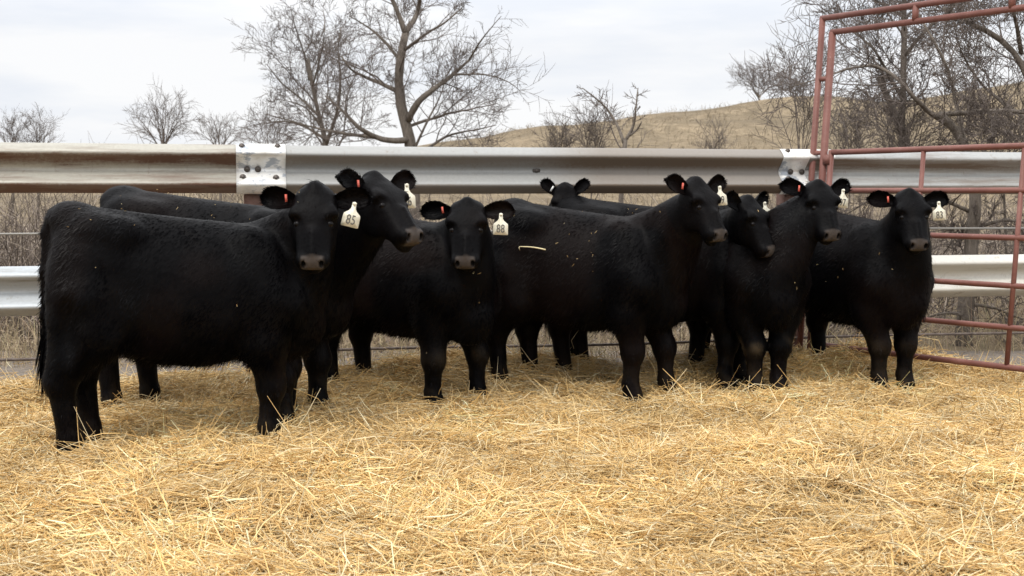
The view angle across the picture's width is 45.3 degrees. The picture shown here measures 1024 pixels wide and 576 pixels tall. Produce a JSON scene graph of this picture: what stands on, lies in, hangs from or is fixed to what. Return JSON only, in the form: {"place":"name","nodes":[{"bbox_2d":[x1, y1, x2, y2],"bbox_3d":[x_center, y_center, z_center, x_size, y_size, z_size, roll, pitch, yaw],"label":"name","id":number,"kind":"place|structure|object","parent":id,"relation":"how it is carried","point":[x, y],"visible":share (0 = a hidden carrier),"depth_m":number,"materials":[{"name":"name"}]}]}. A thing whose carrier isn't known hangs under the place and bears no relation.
{"place":"outdoors","nodes":[
{"label":"outdoors","id":0,"kind":"place"},
{"bbox_2d":[0,82,1023,575],"bbox_3d":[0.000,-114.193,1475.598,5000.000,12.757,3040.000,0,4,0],"label":"ground","id":1,"kind":"structure","parent":0,"point":[678,126],"depth_m":59.29,"materials":[{"name":"brown plant"}]},
{"bbox_2d":[0,107,41,222],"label":"bare tree","id":2,"kind":"object","parent":1,"relation":"on","point":[8,123],"visible":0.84,"depth_m":39.69,"materials":[{"name":"grey plant"}]},
{"bbox_2d":[15,102,67,223],"bbox_3d":[-15.287,-3.962,39.891,1.606,4.160,1.466,1,4,14],"label":"bare tree","id":3,"kind":"object","parent":1,"relation":"on","point":[38,124],"visible":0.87,"depth_m":39.73,"materials":[{"name":"grey plant"}]},
{"bbox_2d":[114,76,205,193],"bbox_3d":[-9.681,-3.573,33.887,2.523,4.688,1.804,-2,5,-24],"label":"bare tree","id":4,"kind":"object","parent":1,"relation":"on","point":[162,133],"visible":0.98,"depth_m":33.73,"materials":[{"name":"grey plant"}]},
{"bbox_2d":[177,111,246,200],"bbox_3d":[-8.841,-3.469,36.749,2.362,3.790,1.450,0,4,0],"label":"bare tree","id":5,"kind":"object","parent":1,"relation":"on","point":[211,129],"visible":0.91,"depth_m":36.68,"materials":[{"name":"grey plant"}]},
{"bbox_2d":[231,96,301,143],"bbox_3d":[-6.753,-3.286,34.012,2.030,4.090,1.539,1,4,7],"label":"bare tree","id":6,"kind":"object","parent":1,"relation":"on","point":[267,138],"visible":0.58,"depth_m":33.88,"materials":[{"name":"grey plant"}]},
{"bbox_2d":[225,0,396,145],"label":"bare tree","id":7,"kind":"object","parent":1,"relation":"on","point":[314,93],"visible":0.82,"depth_m":22.75,"materials":[{"name":"grey plant"}]},
{"bbox_2d":[221,0,555,219],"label":"bare tree","id":8,"kind":"object","parent":1,"relation":"on","point":[406,118],"visible":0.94,"depth_m":20.73,"materials":[{"name":"grey plant"}]},
{"bbox_2d":[0,330,1023,575],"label":"straw bedding","id":9,"kind":"object","parent":1,"relation":"on","point":[938,436],"visible":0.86,"depth_m":5.00,"materials":[{"name":"beige plant"}]},
{"bbox_2d":[33,179,372,455],"bbox_3d":[-1.468,0.146,5.861,1.558,1.334,0.733,-2,4,-20],"label":"heifer","id":10,"kind":"object","parent":9,"relation":"on","point":[157,290],"visible":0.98,"depth_m":5.68,"materials":[{"name":"black"}]},
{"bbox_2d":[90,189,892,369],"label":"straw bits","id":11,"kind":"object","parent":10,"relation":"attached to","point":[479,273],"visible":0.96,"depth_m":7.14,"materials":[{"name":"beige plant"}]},
{"bbox_2d":[98,168,423,411],"bbox_3d":[-1.383,0.058,6.587,2.018,1.401,0.751,1,4,13],"label":"heifer","id":12,"kind":"object","parent":9,"relation":"on","point":[386,214],"visible":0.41,"depth_m":6.43,"materials":[{"name":"black"}]},
{"bbox_2d":[327,196,515,406],"bbox_3d":[-0.585,0.088,7.200,1.416,1.248,0.606,3,5,34],"label":"heifer","id":13,"kind":"object","parent":9,"relation":"on","point":[431,293],"visible":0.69,"depth_m":6.85,"materials":[{"name":"black"}]},
{"bbox_2d":[486,173,727,400],"bbox_3d":[0.554,0.009,7.354,1.591,1.382,0.694,2,5,24],"label":"heifer","id":14,"kind":"object","parent":9,"relation":"on","point":[630,292],"visible":0.91,"depth_m":7.17,"materials":[{"name":"black"}]},
{"bbox_2d":[519,246,545,249],"bbox_3d":[0.120,-0.235,7.276,0.173,0.024,0.011,2,5,25],"label":"straw stalk","id":15,"kind":"object","parent":14,"relation":"attached to","point":[532,247],"visible":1,"depth_m":7.27,"materials":[{"name":"beige plant"}]},
{"bbox_2d":[540,178,713,364],"bbox_3d":[0.784,-0.050,8.168,1.299,1.378,0.722,0,4,4],"label":"heifer","id":16,"kind":"object","parent":9,"relation":"on","point":[700,336],"visible":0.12,"depth_m":8.02,"materials":[{"name":"black"}]},
{"bbox_2d":[544,190,774,389],"bbox_3d":[0.889,0.028,7.712,1.555,1.288,0.871,1,4,14],"label":"heifer","id":17,"kind":"object","parent":9,"relation":"on","point":[745,222],"visible":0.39,"depth_m":7.53,"materials":[{"name":"black"}]},
{"bbox_2d":[687,176,851,391],"bbox_3d":[1.579,-0.021,7.854,0.786,1.372,1.454,-1,4,-11],"label":"heifer","id":18,"kind":"object","parent":9,"relation":"on","point":[770,294],"visible":0.6,"depth_m":7.29,"materials":[{"name":"black"}]},
{"bbox_2d":[791,188,949,389],"bbox_3d":[2.205,0.004,7.875,0.614,1.310,1.422,-2,5,-28],"label":"heifer","id":19,"kind":"object","parent":9,"relation":"on","point":[865,289],"visible":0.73,"depth_m":7.48,"materials":[{"name":"black"}]},
{"bbox_2d":[0,142,1023,371],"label":"guardrail fence","id":20,"kind":"object","parent":1,"relation":"on","point":[249,171],"visible":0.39,"depth_m":8.21,"materials":[{"name":"metal"}]},
{"bbox_2d":[0,115,1023,366],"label":"brush","id":21,"kind":"object","parent":1,"relation":"on","point":[26,249],"visible":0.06,"depth_m":11.79,"materials":[{"name":"brown plant"}]},
{"bbox_2d":[0,240,1023,369],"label":"dry grass","id":22,"kind":"structure","parent":1,"relation":"on","point":[18,351],"depth_m":9.30,"materials":[{"name":"brown plant"}]},
{"bbox_2d":[528,107,592,147],"bbox_3d":[0.897,-1.734,21.861,1.280,2.986,1.132,0,4,0],"label":"bare bush","id":23,"kind":"object","parent":1,"relation":"on","point":[566,140],"visible":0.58,"depth_m":21.79,"materials":[{"name":"grey plant"}]},
{"bbox_2d":[542,92,626,198],"bbox_3d":[1.206,-1.667,19.926,1.074,3.120,1.206,-3,5,-33],"label":"bare bush","id":24,"kind":"object","parent":1,"relation":"on","point":[591,130],"visible":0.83,"depth_m":19.83,"materials":[{"name":"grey plant"}]},
{"bbox_2d":[573,82,659,202],"bbox_3d":[1.445,-1.434,17.090,1.163,2.958,0.680,2,4,20],"label":"dead tree","id":25,"kind":"object","parent":1,"relation":"on","point":[631,132],"visible":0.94,"depth_m":16.95,"materials":[{"name":"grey plant"}]},
{"bbox_2d":[691,115,740,148],"bbox_3d":[3.934,-1.910,23.925,0.998,3.013,0.912,-4,6,-41],"label":"bare bush","id":26,"kind":"object","parent":1,"relation":"on","point":[723,139],"visible":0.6,"depth_m":23.92,"materials":[{"name":"brown plant"}]},
{"bbox_2d":[438,74,1023,247],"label":"hill grass","id":27,"kind":"structure","parent":1,"relation":"on","point":[623,116],"depth_m":66.99,"materials":[{"name":"brown plant"}]},
{"bbox_2d":[726,56,799,99],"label":"bare tree","id":28,"kind":"object","parent":1,"relation":"on","point":[764,84],"visible":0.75,"depth_m":95.83,"materials":[{"name":"grey plant"}]},
{"bbox_2d":[762,70,812,97],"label":"bare tree","id":29,"kind":"object","parent":1,"relation":"on","point":[788,85],"visible":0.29,"depth_m":97.14,"materials":[{"name":"plant"}]},
{"bbox_2d":[729,6,870,148],"bbox_3d":[3.124,-1.313,13.451,1.456,3.384,1.310,3,5,31],"label":"bare bush","id":30,"kind":"object","parent":1,"relation":"on","point":[804,107],"visible":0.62,"depth_m":13.38,"materials":[{"name":"grey plant"}]},
{"bbox_2d":[817,83,885,213],"bbox_3d":[4.236,-1.197,15.436,1.030,2.805,0.945,-1,4,-17],"label":"bare bush","id":31,"kind":"object","parent":1,"relation":"on","point":[852,141],"visible":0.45,"depth_m":15.37,"materials":[{"name":"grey plant"}]},
{"bbox_2d":[747,0,1023,347],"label":"leaning tree","id":32,"kind":"object","parent":1,"relation":"on","point":[973,213],"visible":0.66,"depth_m":9.81,"materials":[{"name":"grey plant"}]},
{"bbox_2d":[782,0,1002,151],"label":"bare tree","id":33,"kind":"object","parent":1,"relation":"on","point":[881,64],"visible":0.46,"depth_m":12.82,"materials":[{"name":"grey plant"}]},
{"bbox_2d":[851,54,954,151],"bbox_3d":[3.887,-0.949,12.450,1.163,2.811,1.103,-2,5,-20],"label":"bare bush","id":34,"kind":"object","parent":1,"relation":"on","point":[905,127],"visible":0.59,"depth_m":12.36,"materials":[{"name":"grey plant"}]},
{"bbox_2d":[796,0,1023,350],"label":"bow gate frame","id":35,"kind":"object","parent":1,"relation":"on","point":[1012,6],"visible":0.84,"depth_m":8.58,"materials":[{"name":"red paint"}]},
{"bbox_2d":[820,143,1023,371],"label":"tube gate","id":36,"kind":"structure","parent":35,"relation":"attached to","point":[1016,238],"depth_m":7.76,"materials":[{"name":"red metal"}]},
{"bbox_2d":[850,0,1023,205],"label":"bare tree","id":37,"kind":"object","parent":1,"relation":"on","point":[1017,59],"visible":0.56,"depth_m":11.29,"materials":[{"name":"grey plant"}]},
{"bbox_2d":[927,44,1023,309],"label":"bare bush","id":38,"kind":"object","parent":1,"relation":"on","point":[1002,107],"visible":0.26,"depth_m":12.39,"materials":[{"name":"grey plant"}]},
{"bbox_2d":[0,0,1023,146],"label":"sky","id":39,"kind":"structure","parent":0,"point":[88,60],"materials":[{"name":"white"}]}
]}

